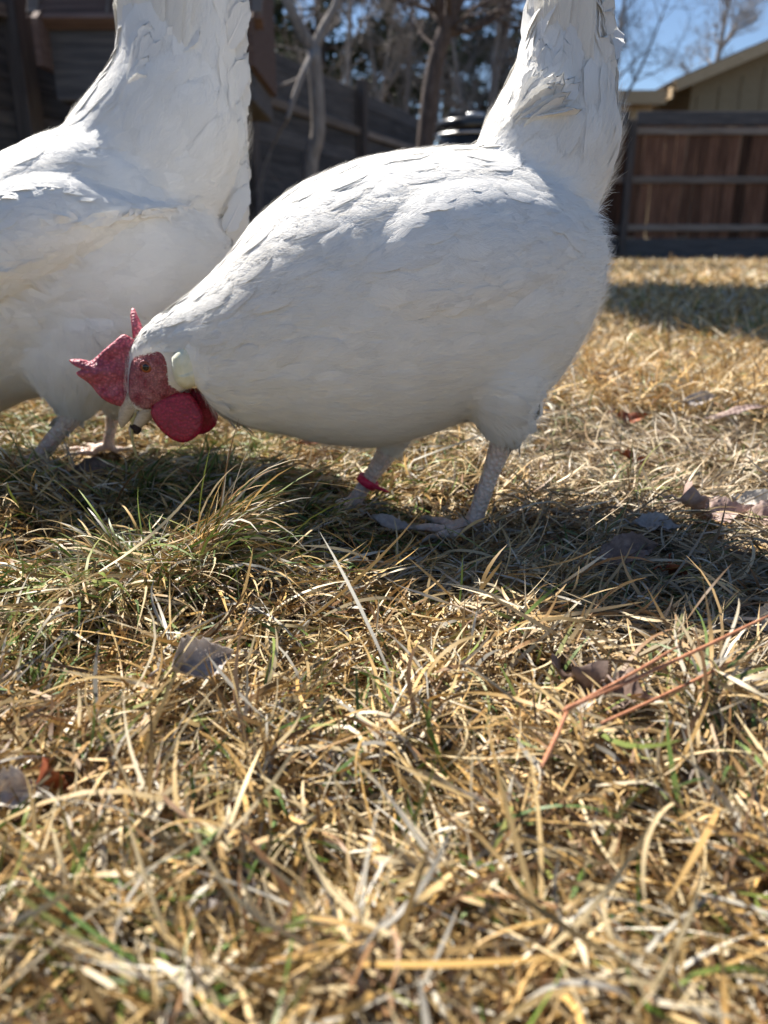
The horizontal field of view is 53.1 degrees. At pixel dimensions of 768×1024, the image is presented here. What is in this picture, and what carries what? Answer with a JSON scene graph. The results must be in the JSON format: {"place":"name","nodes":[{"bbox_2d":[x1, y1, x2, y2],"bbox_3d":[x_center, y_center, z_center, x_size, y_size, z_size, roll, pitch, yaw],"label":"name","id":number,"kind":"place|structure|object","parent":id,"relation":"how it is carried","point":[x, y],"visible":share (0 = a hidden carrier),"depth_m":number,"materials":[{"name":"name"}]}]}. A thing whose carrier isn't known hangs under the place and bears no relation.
{"place":"outdoors","nodes":[
{"label":"outdoors","id":0,"kind":"place"},
{"bbox_2d":[0,252,767,1023],"bbox_3d":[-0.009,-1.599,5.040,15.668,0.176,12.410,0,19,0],"label":"dry grass","id":1,"kind":"structure","parent":0,"point":[358,928],"depth_m":0.33,"materials":[{"name":"beige plant"}]},
{"bbox_2d":[0,764,48,808],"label":"dead leaf","id":2,"kind":"object","parent":1,"relation":"on","point":[14,777],"visible":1,"depth_m":0.29,"materials":[{"name":"grey plant"}]},
{"bbox_2d":[32,756,73,793],"bbox_3d":[-0.129,0.104,0.302,0.014,0.023,0.019,-3,20,-8],"label":"dead leaf","id":3,"kind":"object","parent":1,"relation":"on","point":[55,777],"visible":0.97,"depth_m":0.29,"materials":[{"name":"brown plant"}]},
{"bbox_2d":[53,457,121,476],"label":"dead leaf","id":4,"kind":"object","parent":1,"relation":"on","point":[94,462],"visible":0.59,"depth_m":0.69,"materials":[{"name":"brown plant"}]},
{"bbox_2d":[0,0,254,468],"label":"hen","id":5,"kind":"object","parent":1,"relation":"on","point":[124,188],"visible":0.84,"depth_m":0.64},
{"bbox_2d":[26,0,276,222],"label":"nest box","id":6,"kind":"object","parent":1,"relation":"on","point":[74,43],"visible":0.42,"depth_m":3.76,"materials":[{"name":"brown wood"}]},
{"bbox_2d":[148,634,233,678],"bbox_3d":[-0.088,0.068,0.357,0.040,0.020,0.020,-13,23,-32],"label":"dead leaf","id":7,"kind":"object","parent":1,"relation":"on","point":[201,646],"visible":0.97,"depth_m":0.36,"materials":[{"name":"grey plant"}]},
{"bbox_2d":[0,0,418,222],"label":"wooden fence","id":8,"kind":"object","parent":1,"relation":"on","point":[360,121],"visible":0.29,"depth_m":6.86,"materials":[{"name":"wood"}]},
{"bbox_2d":[194,867,254,918],"bbox_3d":[-0.053,0.126,0.252,0.028,0.014,0.016,-15,25,-37],"label":"dead leaf","id":9,"kind":"object","parent":1,"relation":"on","point":[209,903],"visible":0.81,"depth_m":0.25,"materials":[{"name":"grey plant"}]},
{"bbox_2d":[213,800,240,844],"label":"dead leaf","id":10,"kind":"object","parent":1,"relation":"on","point":[232,805],"visible":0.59,"depth_m":0.28,"materials":[{"name":"beige plant"}]},
{"bbox_2d":[250,0,341,219],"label":"bare tree","id":11,"kind":"object","parent":1,"relation":"on","point":[312,64],"visible":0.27,"depth_m":6.13,"materials":[{"name":"grey plant"}]},
{"bbox_2d":[286,439,315,444],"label":"dead leaf","id":12,"kind":"object","parent":1,"relation":"on","point":[300,442],"visible":0.21,"depth_m":0.79,"materials":[{"name":"brown plant"}]},
{"bbox_2d":[275,12,366,83],"bbox_3d":[-2.643,-10.417,16.444,4.634,9.265,5.116,-11,22,-28],"label":"pine tree","id":13,"kind":"object","parent":1,"relation":"on","point":[303,54],"visible":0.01,"depth_m":15.97,"materials":[{"name":"green plant"}]},
{"bbox_2d":[69,0,630,543],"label":"hen","id":14,"kind":"object","parent":1,"relation":"on","point":[391,306],"visible":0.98,"depth_m":0.50,"materials":[{"name":"white"}]},
{"bbox_2d":[130,424,141,434],"bbox_3d":[-0.192,-0.065,0.595,0.009,0.010,0.010,0,19,0],"label":"soil crumb","id":15,"kind":"object","parent":14,"relation":"attached to","point":[136,429],"visible":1,"depth_m":0.59,"materials":[{"name":"black soil"}]},
{"bbox_2d":[130,409,142,461],"bbox_3d":[-0.191,-0.061,0.594,0.012,0.047,0.002,0,19,0],"label":"grass straw","id":16,"kind":"object","parent":14,"relation":"attached to","point":[132,438],"depth_m":0.59,"materials":[{"name":"green plant"}]},
{"bbox_2d":[273,0,435,78],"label":"pine tree","id":17,"kind":"object","parent":1,"relation":"on","point":[278,7],"visible":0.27,"depth_m":14.01,"materials":[{"name":"green plant"}]},
{"bbox_2d":[274,0,437,102],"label":"bare tree","id":18,"kind":"object","parent":1,"relation":"on","point":[349,42],"visible":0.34,"depth_m":11.67,"materials":[{"name":"grey plant"}]},
{"bbox_2d":[361,512,411,530],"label":"dead leaf","id":19,"kind":"object","parent":1,"relation":"on","point":[384,520],"visible":0.96,"depth_m":0.57,"materials":[{"name":"grey plant"}]},
{"bbox_2d":[311,0,497,107],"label":"pine tree","id":20,"kind":"object","parent":1,"relation":"on","point":[392,90],"visible":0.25,"depth_m":14.18,"materials":[{"name":"green plant"}]},
{"bbox_2d":[321,0,522,144],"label":"bare tree","id":21,"kind":"object","parent":1,"relation":"on","point":[407,97],"visible":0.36,"depth_m":12.86,"materials":[{"name":"grey plant"}]},
{"bbox_2d":[343,3,515,115],"bbox_3d":[1.131,-11.003,16.568,5.253,10.267,4.443,0,19,0],"label":"pine tree","id":22,"kind":"object","parent":1,"relation":"on","point":[417,107],"visible":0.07,"depth_m":16.62,"materials":[{"name":"green plant"}]},
{"bbox_2d":[343,0,523,144],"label":"bare tree","id":23,"kind":"object","parent":1,"relation":"on","point":[497,61],"visible":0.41,"depth_m":11.65,"materials":[{"name":"grey plant"}]},
{"bbox_2d":[383,0,525,147],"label":"bare tree","id":24,"kind":"object","parent":1,"relation":"on","point":[444,14],"visible":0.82,"depth_m":7.47,"materials":[{"name":"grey plant"}]},
{"bbox_2d":[433,112,486,144],"bbox_3d":[0.600,-2.127,5.189,0.554,1.025,0.554,0,19,0],"label":"compost bin","id":25,"kind":"object","parent":1,"relation":"on","point":[466,129],"visible":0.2,"depth_m":4.87,"materials":[{"name":"black plastic"}]},
{"bbox_2d":[413,0,522,118],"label":"pine tree","id":26,"kind":"object","parent":1,"relation":"on","point":[457,48],"visible":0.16,"depth_m":15.52,"materials":[{"name":"green plant"}]},
{"bbox_2d":[463,484,477,494],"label":"dead leaf","id":27,"kind":"object","parent":1,"relation":"on","point":[474,489],"visible":0.2,"depth_m":0.63,"materials":[{"name":"brown plant"}]},
{"bbox_2d":[540,710,568,767],"bbox_3d":[0.064,0.085,0.287,0.002,0.005,0.034,10,22,26],"label":"pine needle","id":28,"kind":"object","parent":1,"relation":"on","point":[554,739],"visible":1,"depth_m":0.29,"materials":[{"name":"brown plant"}]},
{"bbox_2d":[551,652,616,689],"bbox_3d":[0.094,0.076,0.358,0.028,0.020,0.054,23,-8,-16],"label":"dead leaf","id":29,"kind":"object","parent":1,"relation":"on","point":[596,671],"visible":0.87,"depth_m":0.35,"materials":[{"name":"brown plant"}]},
{"bbox_2d":[551,667,652,713],"bbox_3d":[0.098,0.078,0.346,0.026,0.018,0.041,-9,21,-24],"label":"dead leaf","id":30,"kind":"object","parent":1,"relation":"on","point":[634,687],"visible":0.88,"depth_m":0.34,"materials":[{"name":"brown plant"}]},
{"bbox_2d":[441,111,767,259],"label":"wooden fence","id":31,"kind":"object","parent":1,"relation":"on","point":[717,203],"visible":0.48,"depth_m":10.65,"materials":[{"name":"brown wood"}]},
{"bbox_2d":[574,531,658,567],"bbox_3d":[0.151,0.025,0.499,0.053,0.020,0.025,7,20,19],"label":"dead leaf","id":32,"kind":"object","parent":1,"relation":"on","point":[622,542],"visible":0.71,"depth_m":0.50,"materials":[{"name":"brown plant"}]},
{"bbox_2d":[609,410,647,423],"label":"dead leaf","id":33,"kind":"object","parent":1,"relation":"on","point":[635,417],"visible":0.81,"depth_m":0.91,"materials":[{"name":"brown plant"}]},
{"bbox_2d":[614,448,647,464],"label":"dead leaf","id":34,"kind":"object","parent":1,"relation":"on","point":[627,453],"visible":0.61,"depth_m":0.76,"materials":[{"name":"brown plant"}]},
{"bbox_2d":[604,90,666,238],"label":"shed","id":35,"kind":"structure","parent":1,"relation":"on","point":[640,100],"depth_m":14.77,"materials":[{"name":"beige wood"}]},
{"bbox_2d":[617,511,680,530],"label":"dead leaf","id":36,"kind":"object","parent":1,"relation":"on","point":[645,520],"visible":0.97,"depth_m":0.57,"materials":[{"name":"grey plant"}]},
{"bbox_2d":[562,615,767,712],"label":"pine needle","id":37,"kind":"object","parent":1,"relation":"on","point":[610,687],"visible":1,"depth_m":0.32,"materials":[{"name":"brown plant"}]},
{"bbox_2d":[653,553,687,578],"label":"dead leaf","id":38,"kind":"object","parent":1,"relation":"on","point":[671,566],"visible":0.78,"depth_m":0.49,"materials":[{"name":"brown plant"}]},
{"bbox_2d":[615,0,735,105],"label":"bare tree","id":39,"kind":"object","parent":1,"relation":"on","point":[622,23],"visible":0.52,"depth_m":13.46,"materials":[{"name":"grey plant"}]},
{"bbox_2d":[601,646,761,724],"bbox_3d":[0.130,0.073,0.328,0.100,0.007,0.001,-11,22,-29],"label":"pine needle","id":40,"kind":"object","parent":1,"relation":"on","point":[652,700],"visible":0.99,"depth_m":0.32,"materials":[{"name":"brown plant"}]},
{"bbox_2d":[663,480,712,520],"bbox_3d":[0.238,-0.008,0.588,0.065,0.029,0.031,9,35,-32],"label":"dead leaf","id":41,"kind":"object","parent":1,"relation":"on","point":[697,501],"visible":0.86,"depth_m":0.58,"materials":[{"name":"brown plant"}]},
{"bbox_2d":[673,390,713,405],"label":"dead leaf","id":42,"kind":"object","parent":1,"relation":"on","point":[705,396],"visible":0.94,"depth_m":0.96,"materials":[{"name":"grey plant"}]},
{"bbox_2d":[654,0,767,73],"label":"bare tree","id":43,"kind":"object","parent":1,"relation":"on","point":[721,44],"visible":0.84,"depth_m":24.43,"materials":[{"name":"grey plant"}]},
{"bbox_2d":[669,495,753,522],"bbox_3d":[0.251,-0.003,0.589,0.057,0.019,0.027,-4,20,-12],"label":"dead leaf","id":44,"kind":"object","parent":1,"relation":"on","point":[730,505],"visible":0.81,"depth_m":0.59,"materials":[{"name":"brown plant"}]},
{"bbox_2d":[684,404,767,419],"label":"dead leaf","id":45,"kind":"object","parent":1,"relation":"on","point":[737,409],"visible":0.98,"depth_m":0.92,"materials":[{"name":"beige plant"}]},
{"bbox_2d":[709,488,767,504],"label":"dead leaf","id":46,"kind":"object","parent":1,"relation":"on","point":[753,493],"visible":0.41,"depth_m":0.63,"materials":[{"name":"grey plant"}]},
{"bbox_2d":[733,603,767,632],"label":"dead leaf","id":47,"kind":"object","parent":1,"relation":"on","point":[763,610],"visible":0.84,"depth_m":0.43,"materials":[{"name":"grey plant"}]},
{"bbox_2d":[735,500,767,524],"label":"dead leaf","id":48,"kind":"object","parent":1,"relation":"on","point":[763,511],"visible":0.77,"depth_m":0.59,"materials":[{"name":"plant"}]},
{"bbox_2d":[275,0,767,145],"label":"sky","id":49,"kind":"structure","parent":0,"point":[669,27],"materials":[{"name":"blue"}]},
{"bbox_2d":[644,39,767,238],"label":"house","id":50,"kind":"structure","parent":0,"point":[737,81],"depth_m":15.08,"materials":[{"name":"beige wood"}]}
]}

